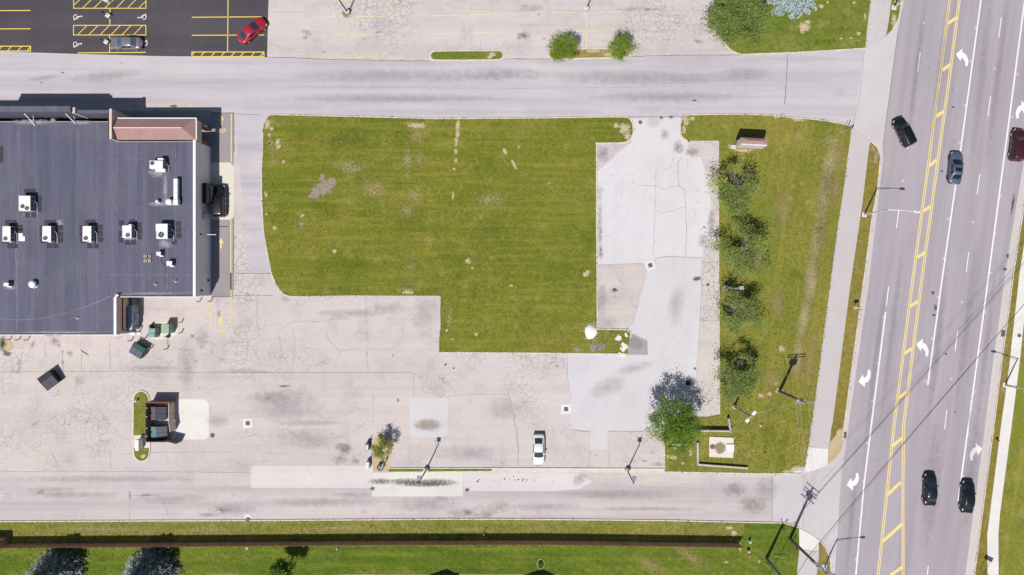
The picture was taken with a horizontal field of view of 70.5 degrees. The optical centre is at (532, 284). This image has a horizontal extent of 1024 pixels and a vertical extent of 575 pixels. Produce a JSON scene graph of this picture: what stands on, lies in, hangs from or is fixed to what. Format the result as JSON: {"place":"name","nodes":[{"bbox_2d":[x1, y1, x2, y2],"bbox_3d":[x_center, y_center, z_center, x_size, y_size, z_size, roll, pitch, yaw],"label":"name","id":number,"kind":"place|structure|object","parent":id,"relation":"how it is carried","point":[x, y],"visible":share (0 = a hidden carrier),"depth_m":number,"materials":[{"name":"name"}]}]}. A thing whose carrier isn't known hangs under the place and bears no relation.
{"place":"outdoors","nodes":[
{"label":"outdoors","id":0,"kind":"place"},
{"bbox_2d":[0,0,268,56],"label":"fresh asphalt","id":1,"kind":"structure","parent":0,"point":[173,27],"depth_m":105.99,"materials":[{"name":"black asphalt"}]},
{"bbox_2d":[110,35,142,50],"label":"parked car","id":2,"kind":"object","parent":1,"relation":"on","point":[125,43],"visible":1,"depth_m":105.04,"materials":[{"name":"grey paint"}]},
{"bbox_2d":[236,17,267,44],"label":"parked car","id":3,"kind":"object","parent":1,"relation":"on","point":[248,33],"visible":1,"depth_m":105.04,"materials":[{"name":"red paint"}]},
{"bbox_2d":[118,111,210,142],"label":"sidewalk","id":4,"kind":"structure","parent":0,"point":[203,117],"depth_m":105.90,"materials":[{"name":"concrete"}]},
{"bbox_2d":[211,113,233,296],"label":"drive through lane","id":5,"kind":"structure","parent":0,"point":[220,257],"depth_m":105.99,"materials":[{"name":"concrete"}]},
{"bbox_2d":[211,162,233,219],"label":"pad","id":6,"kind":"object","parent":5,"relation":"on","point":[222,173],"visible":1,"depth_m":105.99,"materials":[{"name":"concrete"}]},
{"bbox_2d":[212,184,227,216],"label":"car","id":7,"kind":"object","parent":6,"relation":"on","point":[219,203],"visible":1,"depth_m":104.66,"materials":[{"name":"black paint"}]},
{"bbox_2d":[234,115,269,272],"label":"side lane asphalt","id":8,"kind":"structure","parent":0,"point":[249,129],"depth_m":105.99,"materials":[{"name":"grey asphalt"}]},
{"bbox_2d":[0,520,743,542],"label":"lawn","id":9,"kind":"structure","parent":0,"point":[251,532],"depth_m":105.90,"materials":[{"name":"green plant"}]},
{"bbox_2d":[0,461,771,521],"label":"service drive","id":10,"kind":"structure","parent":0,"point":[196,494],"depth_m":106.00,"materials":[{"name":"concrete"}]},
{"bbox_2d":[251,466,371,487],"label":"patched asphalt","id":11,"kind":"structure","parent":10,"relation":"on","point":[302,477],"depth_m":105.99,"materials":[{"name":"grey asphalt"}]},
{"bbox_2d":[372,472,462,495],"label":"patched asphalt","id":12,"kind":"structure","parent":10,"relation":"on","point":[451,486],"depth_m":105.99,"materials":[{"name":"grey asphalt"}]},
{"bbox_2d":[463,472,591,490],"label":"patched asphalt","id":13,"kind":"structure","parent":10,"relation":"on","point":[544,481],"depth_m":105.99,"materials":[{"name":"grey asphalt"}]},
{"bbox_2d":[0,522,798,574],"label":"lawn","id":14,"kind":"structure","parent":0,"point":[197,559],"depth_m":105.90,"materials":[{"name":"green plant"}]},
{"bbox_2d":[24,541,86,574],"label":"blue spruce","id":15,"kind":"object","parent":14,"relation":"on","point":[51,565],"visible":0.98,"depth_m":103.65,"materials":[{"name":"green plant"}]},
{"bbox_2d":[122,541,181,574],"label":"blue spruce","id":16,"kind":"object","parent":14,"relation":"on","point":[138,566],"visible":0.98,"depth_m":103.67,"materials":[{"name":"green plant"}]},
{"bbox_2d":[267,556,298,574],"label":"maple tree","id":17,"kind":"object","parent":14,"relation":"on","point":[280,566],"visible":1,"depth_m":102.00,"materials":[{"name":"green plant"}]},
{"bbox_2d":[0,540,742,548],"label":"wooden fence","id":18,"kind":"object","parent":14,"relation":"on","point":[342,543],"visible":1,"depth_m":104.89,"materials":[{"name":"brown wood"}]},
{"bbox_2d":[788,537,829,574],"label":"utility pole","id":19,"kind":"object","parent":14,"relation":"on","point":[821,568],"visible":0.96,"depth_m":97.84,"materials":[{"name":"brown wood"}]},
{"bbox_2d":[809,307,1021,554],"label":"cable line","id":20,"kind":"object","parent":19,"relation":"attached to","point":[905,440],"visible":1,"depth_m":99.54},
{"bbox_2d":[0,49,863,124],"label":"access drive","id":21,"kind":"structure","parent":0,"point":[823,85],"depth_m":106.00,"materials":[{"name":"asphalt"}]},
{"bbox_2d":[261,115,632,355],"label":"lawn","id":22,"kind":"structure","parent":0,"point":[508,214],"depth_m":105.90,"materials":[{"name":"green plant"}]},
{"bbox_2d":[585,320,604,350],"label":"gravel pile","id":23,"kind":"object","parent":22,"relation":"on","point":[590,332],"visible":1,"depth_m":105.74,"materials":[{"name":"white stone"}]},
{"bbox_2d":[0,0,903,572],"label":"parking lot","id":24,"kind":"structure","parent":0,"point":[326,380],"depth_m":106.00,"materials":[{"name":"concrete"}]},
{"bbox_2d":[37,370,61,390],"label":"dumpster","id":25,"kind":"object","parent":24,"relation":"on","point":[48,379],"visible":1,"depth_m":104.68,"materials":[{"name":"black metal"}]},
{"bbox_2d":[0,106,215,334],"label":"store building","id":26,"kind":"structure","parent":24,"relation":"on","point":[73,170],"depth_m":101.70,"materials":[{"name":"grey metal"}]},
{"bbox_2d":[2,226,16,242],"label":"air conditioner","id":27,"kind":"object","parent":26,"relation":"on","point":[9,233],"visible":1,"depth_m":100.60,"materials":[{"name":"metal"}]},
{"bbox_2d":[19,196,37,213],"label":"air conditioner","id":28,"kind":"object","parent":26,"relation":"on","point":[27,203],"visible":1,"depth_m":100.50,"materials":[{"name":"metal"}]},
{"bbox_2d":[42,226,57,243],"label":"air conditioner","id":29,"kind":"object","parent":26,"relation":"on","point":[49,234],"visible":1,"depth_m":100.60,"materials":[{"name":"metal"}]},
{"bbox_2d":[83,226,95,242],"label":"air conditioner","id":30,"kind":"object","parent":26,"relation":"on","point":[89,234],"visible":1,"depth_m":100.60,"materials":[{"name":"metal"}]},
{"bbox_2d":[122,224,134,237],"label":"air conditioner","id":31,"kind":"object","parent":26,"relation":"on","point":[128,231],"visible":1,"depth_m":100.60,"materials":[{"name":"metal"}]},
{"bbox_2d":[127,297,139,331],"bbox_3d":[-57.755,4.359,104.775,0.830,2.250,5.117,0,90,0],"label":"trash compactor","id":32,"kind":"object","parent":26,"relation":"attached to","point":[133,306],"visible":1,"depth_m":104.33,"materials":[{"name":"black metal"}]},
{"bbox_2d":[150,158,168,171],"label":"air conditioner","id":33,"kind":"object","parent":26,"relation":"on","point":[158,166],"visible":1,"depth_m":100.51,"materials":[{"name":"metal"}]},
{"bbox_2d":[156,224,173,240],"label":"air conditioner","id":34,"kind":"object","parent":26,"relation":"on","point":[163,231],"visible":1,"depth_m":100.40,"materials":[{"name":"metal"}]},
{"bbox_2d":[165,179,180,204],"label":"exhaust duct","id":35,"kind":"object","parent":26,"relation":"on","point":[175,200],"visible":1,"depth_m":100.86,"materials":[{"name":"metal"}]},
{"bbox_2d":[129,342,148,358],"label":"dumpster","id":36,"kind":"object","parent":24,"relation":"on","point":[139,350],"visible":1,"depth_m":104.84,"materials":[{"name":"green metal"}]},
{"bbox_2d":[134,392,148,460],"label":"island","id":37,"kind":"structure","parent":24,"relation":"on","point":[139,420],"depth_m":105.90,"materials":[{"name":"green plant"}]},
{"bbox_2d":[135,438,143,450],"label":"white cabinet","id":38,"kind":"object","parent":37,"relation":"on","point":[138,444],"visible":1,"depth_m":104.78,"materials":[{"name":"metal"}]},
{"bbox_2d":[134,435,148,447],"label":"pad","id":39,"kind":"object","parent":37,"relation":"on","point":[145,444],"visible":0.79,"depth_m":105.89,"materials":[{"name":"concrete"}]},
{"bbox_2d":[154,399,174,438],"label":"pad","id":40,"kind":"object","parent":24,"relation":"on","point":[171,434],"visible":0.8,"depth_m":105.99,"materials":[{"name":"concrete"}]},
{"bbox_2d":[150,405,167,419],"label":"dumpster","id":41,"kind":"object","parent":40,"relation":"on","point":[158,412],"visible":1,"depth_m":104.79,"materials":[{"name":"black metal"}]},
{"bbox_2d":[151,425,168,439],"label":"dumpster","id":42,"kind":"object","parent":40,"relation":"on","point":[159,431],"visible":1,"depth_m":104.79,"materials":[{"name":"green metal"}]},
{"bbox_2d":[145,400,181,443],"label":"dumpster enclosure","id":43,"kind":"object","parent":40,"relation":"on","point":[149,423],"visible":0.88,"depth_m":104.61,"materials":[{"name":"brown wood"}]},
{"bbox_2d":[150,322,178,338],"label":"pad","id":44,"kind":"object","parent":24,"relation":"on","point":[158,325],"visible":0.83,"depth_m":105.99,"materials":[{"name":"concrete"}]},
{"bbox_2d":[161,323,174,332],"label":"transformer","id":45,"kind":"object","parent":44,"relation":"on","point":[168,328],"visible":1,"depth_m":104.25,"materials":[{"name":"metal"}]},
{"bbox_2d":[175,399,208,439],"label":"pad","id":46,"kind":"object","parent":24,"relation":"on","point":[192,419],"visible":1,"depth_m":105.99,"materials":[{"name":"white concrete"}]},
{"bbox_2d":[243,418,252,427],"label":"drain grate","id":47,"kind":"object","parent":24,"relation":"on","point":[247,422],"visible":1,"depth_m":105.97,"materials":[{"name":"white concrete"}]},
{"bbox_2d":[261,169,307,296],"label":"kerb","id":48,"kind":"structure","parent":24,"relation":"on","point":[266,246],"depth_m":105.88,"materials":[{"name":"concrete"}]},
{"bbox_2d":[373,433,388,471],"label":"island","id":49,"kind":"structure","parent":24,"relation":"on","point":[376,462],"depth_m":105.90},
{"bbox_2d":[370,436,393,462],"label":"island tree","id":50,"kind":"object","parent":49,"relation":"on","point":[377,450],"visible":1,"depth_m":103.29,"materials":[{"name":"green plant"}]},
{"bbox_2d":[132,48,630,461],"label":"kerb","id":51,"kind":"structure","parent":24,"relation":"on","point":[433,60],"depth_m":105.88,"materials":[{"name":"concrete"}]},
{"bbox_2d":[0,518,799,527],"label":"kerb","id":52,"kind":"structure","parent":24,"relation":"on","point":[398,519],"depth_m":105.88,"materials":[{"name":"concrete"}]},
{"bbox_2d":[409,398,447,437],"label":"patched asphalt","id":53,"kind":"structure","parent":24,"relation":"on","point":[431,410],"depth_m":105.99,"materials":[{"name":"grey asphalt"}]},
{"bbox_2d":[389,469,491,471],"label":"median","id":54,"kind":"object","parent":24,"relation":"on","point":[400,470],"visible":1,"depth_m":105.90,"materials":[{"name":"green plant"}]},
{"bbox_2d":[270,114,633,338],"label":"kerb","id":55,"kind":"structure","parent":24,"relation":"on","point":[521,118],"depth_m":105.88,"materials":[{"name":"concrete"}]},
{"bbox_2d":[431,51,501,59],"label":"island","id":56,"kind":"structure","parent":24,"relation":"on","point":[457,55],"depth_m":105.90,"materials":[{"name":"green plant"}]},
{"bbox_2d":[0,163,1023,574],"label":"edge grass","id":57,"kind":"structure","parent":24,"relation":"on","point":[666,521],"depth_m":105.84,"materials":[{"name":"green plant"}]},
{"bbox_2d":[389,454,663,468],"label":"kerb","id":58,"kind":"structure","parent":24,"relation":"on","point":[519,468],"depth_m":105.88,"materials":[{"name":"concrete"}]},
{"bbox_2d":[440,352,626,354],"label":"kerb","id":59,"kind":"structure","parent":24,"relation":"on","point":[537,353],"depth_m":105.88,"materials":[{"name":"concrete"}]},
{"bbox_2d":[532,433,545,465],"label":"parked car","id":60,"kind":"object","parent":24,"relation":"on","point":[538,452],"visible":1,"depth_m":104.98,"materials":[{"name":"white paint"}]},
{"bbox_2d":[545,32,578,62],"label":"island tree","id":61,"kind":"object","parent":24,"relation":"on","point":[558,45],"visible":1,"depth_m":103.41,"materials":[{"name":"green plant"}]},
{"bbox_2d":[260,2,870,474],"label":"edge grass","id":62,"kind":"structure","parent":24,"relation":"on","point":[718,200],"depth_m":105.84,"materials":[{"name":"green plant"}]},
{"bbox_2d":[561,404,570,413],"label":"drain grate","id":63,"kind":"object","parent":24,"relation":"on","point":[565,408],"visible":1,"depth_m":105.97,"materials":[{"name":"white concrete"}]},
{"bbox_2d":[492,469,663,470],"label":"median","id":64,"kind":"object","parent":24,"relation":"on","point":[576,469],"visible":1,"depth_m":105.89,"materials":[{"name":"concrete"}]},
{"bbox_2d":[549,49,629,57],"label":"island","id":65,"kind":"structure","parent":24,"relation":"on","point":[588,53],"depth_m":105.90,"materials":[{"name":"beige plant"}]},
{"bbox_2d":[389,471,800,474],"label":"kerb","id":66,"kind":"structure","parent":24,"relation":"on","point":[590,471],"depth_m":105.88,"materials":[{"name":"concrete"}]},
{"bbox_2d":[590,429,607,449],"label":"patched asphalt","id":67,"kind":"structure","parent":24,"relation":"on","point":[598,440],"depth_m":105.99,"materials":[{"name":"grey asphalt"}]},
{"bbox_2d":[606,30,638,64],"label":"island tree","id":68,"kind":"object","parent":24,"relation":"on","point":[617,52],"visible":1,"depth_m":103.03,"materials":[{"name":"green plant"}]},
{"bbox_2d":[568,257,701,430],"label":"patched asphalt","id":69,"kind":"structure","parent":24,"relation":"on","point":[611,392],"depth_m":105.99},
{"bbox_2d":[644,388,709,458],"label":"shade tree","id":70,"kind":"object","parent":69,"relation":"on","point":[676,426],"visible":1,"depth_m":100.16,"materials":[{"name":"green plant"}]},
{"bbox_2d":[627,334,647,354],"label":"asphalt ramp","id":71,"kind":"structure","parent":24,"relation":"on","point":[642,351],"depth_m":105.99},
{"bbox_2d":[629,337,642,348],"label":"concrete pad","id":72,"kind":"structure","parent":71,"relation":"on","point":[635,343],"depth_m":105.98,"materials":[{"name":"grey concrete"}]},
{"bbox_2d":[688,141,719,413],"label":"kerb","id":73,"kind":"structure","parent":24,"relation":"on","point":[718,269],"depth_m":105.88,"materials":[{"name":"concrete"}]},
{"bbox_2d":[679,114,849,141],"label":"kerb","id":74,"kind":"structure","parent":24,"relation":"on","point":[752,114],"depth_m":105.88,"materials":[{"name":"concrete"}]},
{"bbox_2d":[718,26,864,54],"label":"kerb","id":75,"kind":"structure","parent":24,"relation":"on","point":[791,52],"depth_m":105.88,"materials":[{"name":"concrete"}]},
{"bbox_2d":[842,140,880,439],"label":"kerb","id":76,"kind":"structure","parent":24,"relation":"on","point":[862,289],"depth_m":105.88,"materials":[{"name":"concrete"}]},
{"bbox_2d":[597,117,710,264],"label":"corridor asphalt","id":77,"kind":"structure","parent":0,"point":[628,215],"depth_m":105.99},
{"bbox_2d":[664,114,850,562],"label":"lawn","id":78,"kind":"structure","parent":0,"point":[777,286],"depth_m":105.90,"materials":[{"name":"green plant"}]},
{"bbox_2d":[693,417,732,432],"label":"timber wall","id":79,"kind":"structure","parent":78,"relation":"on","point":[729,430],"depth_m":104.95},
{"bbox_2d":[709,436,733,457],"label":"pad","id":80,"kind":"object","parent":78,"relation":"on","point":[724,441],"visible":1,"depth_m":105.74,"materials":[{"name":"concrete"}]},
{"bbox_2d":[696,442,747,468],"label":"timber wall","id":81,"kind":"structure","parent":78,"relation":"on","point":[710,465],"depth_m":105.40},
{"bbox_2d":[697,156,769,220],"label":"lawn tree","id":82,"kind":"object","parent":78,"relation":"on","point":[746,186],"visible":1,"depth_m":101.72,"materials":[{"name":"green plant"}]},
{"bbox_2d":[709,350,764,408],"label":"lawn tree","id":83,"kind":"object","parent":78,"relation":"on","point":[743,379],"visible":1,"depth_m":101.52,"materials":[{"name":"green plant"}]},
{"bbox_2d":[704,210,776,283],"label":"lawn tree","id":84,"kind":"object","parent":78,"relation":"on","point":[745,263],"visible":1,"depth_m":101.74,"materials":[{"name":"green plant"}]},
{"bbox_2d":[713,283,770,337],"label":"lawn tree","id":85,"kind":"object","parent":78,"relation":"on","point":[735,304],"visible":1,"depth_m":101.60,"materials":[{"name":"green plant"}]},
{"bbox_2d":[731,137,767,149],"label":"monument sign","id":86,"kind":"object","parent":78,"relation":"on","point":[751,143],"visible":1,"depth_m":101.90,"materials":[{"name":"beige brick"}]},
{"bbox_2d":[778,390,814,403],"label":"utility pole","id":87,"kind":"object","parent":78,"relation":"on","point":[799,400],"visible":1,"depth_m":97.53,"materials":[{"name":"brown wood"}]},
{"bbox_2d":[715,0,870,53],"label":"lawn","id":88,"kind":"structure","parent":0,"point":[833,24],"depth_m":105.90,"materials":[{"name":"green plant"}]},
{"bbox_2d":[699,0,776,49],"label":"shade tree","id":89,"kind":"object","parent":88,"relation":"on","point":[732,26],"visible":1,"depth_m":100.42,"materials":[{"name":"green plant"}]},
{"bbox_2d":[764,0,816,18],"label":"blue spruce","id":90,"kind":"object","parent":88,"relation":"on","point":[791,5],"visible":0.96,"depth_m":104.75,"materials":[{"name":"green plant"}]},
{"bbox_2d":[797,550,818,574],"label":"sidewalk","id":91,"kind":"structure","parent":0,"point":[809,567],"depth_m":105.89,"materials":[{"name":"concrete"}]},
{"bbox_2d":[799,528,818,551],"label":"sidewalk","id":92,"kind":"structure","parent":0,"point":[806,540],"depth_m":105.94,"materials":[{"name":"white concrete"}]},
{"bbox_2d":[804,447,827,472],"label":"sidewalk","id":93,"kind":"structure","parent":0,"point":[821,460],"depth_m":105.94,"materials":[{"name":"white concrete"}]},
{"bbox_2d":[817,542,830,574],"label":"verge","id":94,"kind":"structure","parent":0,"point":[822,556],"depth_m":105.90,"materials":[{"name":"green plant"}]},
{"bbox_2d":[828,428,842,464],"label":"bare verge","id":95,"kind":"structure","parent":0,"point":[835,447],"depth_m":105.90,"materials":[{"name":"beige soil"}]},
{"bbox_2d":[772,7,902,573],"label":"driveway apron","id":96,"kind":"object","parent":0,"point":[790,500],"visible":0.97,"depth_m":105.99,"materials":[{"name":"concrete"}]},
{"bbox_2d":[808,128,870,448],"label":"sidewalk","id":97,"kind":"structure","parent":0,"point":[841,276],"depth_m":105.89,"materials":[{"name":"concrete"}]},
{"bbox_2d":[830,142,879,441],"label":"verge","id":98,"kind":"structure","parent":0,"point":[869,194],"depth_m":105.90,"materials":[{"name":"green plant"}]},
{"bbox_2d":[865,0,890,46],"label":"sidewalk","id":99,"kind":"structure","parent":0,"point":[878,18],"depth_m":105.95,"materials":[{"name":"concrete"}]},
{"bbox_2d":[886,0,900,34],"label":"lawn","id":100,"kind":"structure","parent":0,"point":[893,16],"depth_m":105.90,"materials":[{"name":"green plant"}]},
{"bbox_2d":[835,0,1023,574],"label":"road","id":101,"kind":"structure","parent":0,"point":[934,299],"depth_m":106.00,"materials":[{"name":"grey asphalt"}]},
{"bbox_2d":[891,117,916,147],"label":"car","id":102,"kind":"object","parent":101,"relation":"on","point":[901,126],"visible":1,"depth_m":104.73,"materials":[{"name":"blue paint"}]},
{"bbox_2d":[921,472,938,505],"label":"car","id":103,"kind":"object","parent":101,"relation":"on","point":[930,493],"visible":1,"depth_m":105.04,"materials":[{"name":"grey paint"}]},
{"bbox_2d":[843,157,1023,574],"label":"gutter","id":104,"kind":"object","parent":101,"relation":"on","point":[975,528],"visible":1,"depth_m":105.99,"materials":[{"name":"concrete"}]},
{"bbox_2d":[946,151,964,184],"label":"car","id":105,"kind":"object","parent":101,"relation":"on","point":[955,168],"visible":1,"depth_m":105.05,"materials":[{"name":"paint"}]},
{"bbox_2d":[958,480,976,512],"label":"car","id":106,"kind":"object","parent":101,"relation":"on","point":[966,503],"visible":1,"depth_m":105.05,"materials":[{"name":"black paint"}]},
{"bbox_2d":[1007,128,1023,161],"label":"car","id":107,"kind":"object","parent":101,"relation":"on","point":[1015,153],"visible":1,"depth_m":104.85,"materials":[{"name":"red paint"}]},
{"bbox_2d":[975,214,1023,574],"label":"verge","id":108,"kind":"structure","parent":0,"point":[981,564],"depth_m":105.90,"materials":[{"name":"green plant"}]},
{"bbox_2d":[974,203,1023,574],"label":"kerb","id":109,"kind":"structure","parent":108,"relation":"on","point":[998,387],"depth_m":105.88,"materials":[{"name":"concrete"}]},
{"bbox_2d":[987,248,1023,574],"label":"sidewalk","id":110,"kind":"structure","parent":0,"point":[996,501],"depth_m":105.89,"materials":[{"name":"white concrete"}]},
{"bbox_2d":[998,326,1023,574],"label":"lawn","id":111,"kind":"structure","parent":0,"point":[1011,542],"depth_m":105.90,"materials":[{"name":"green plant"}]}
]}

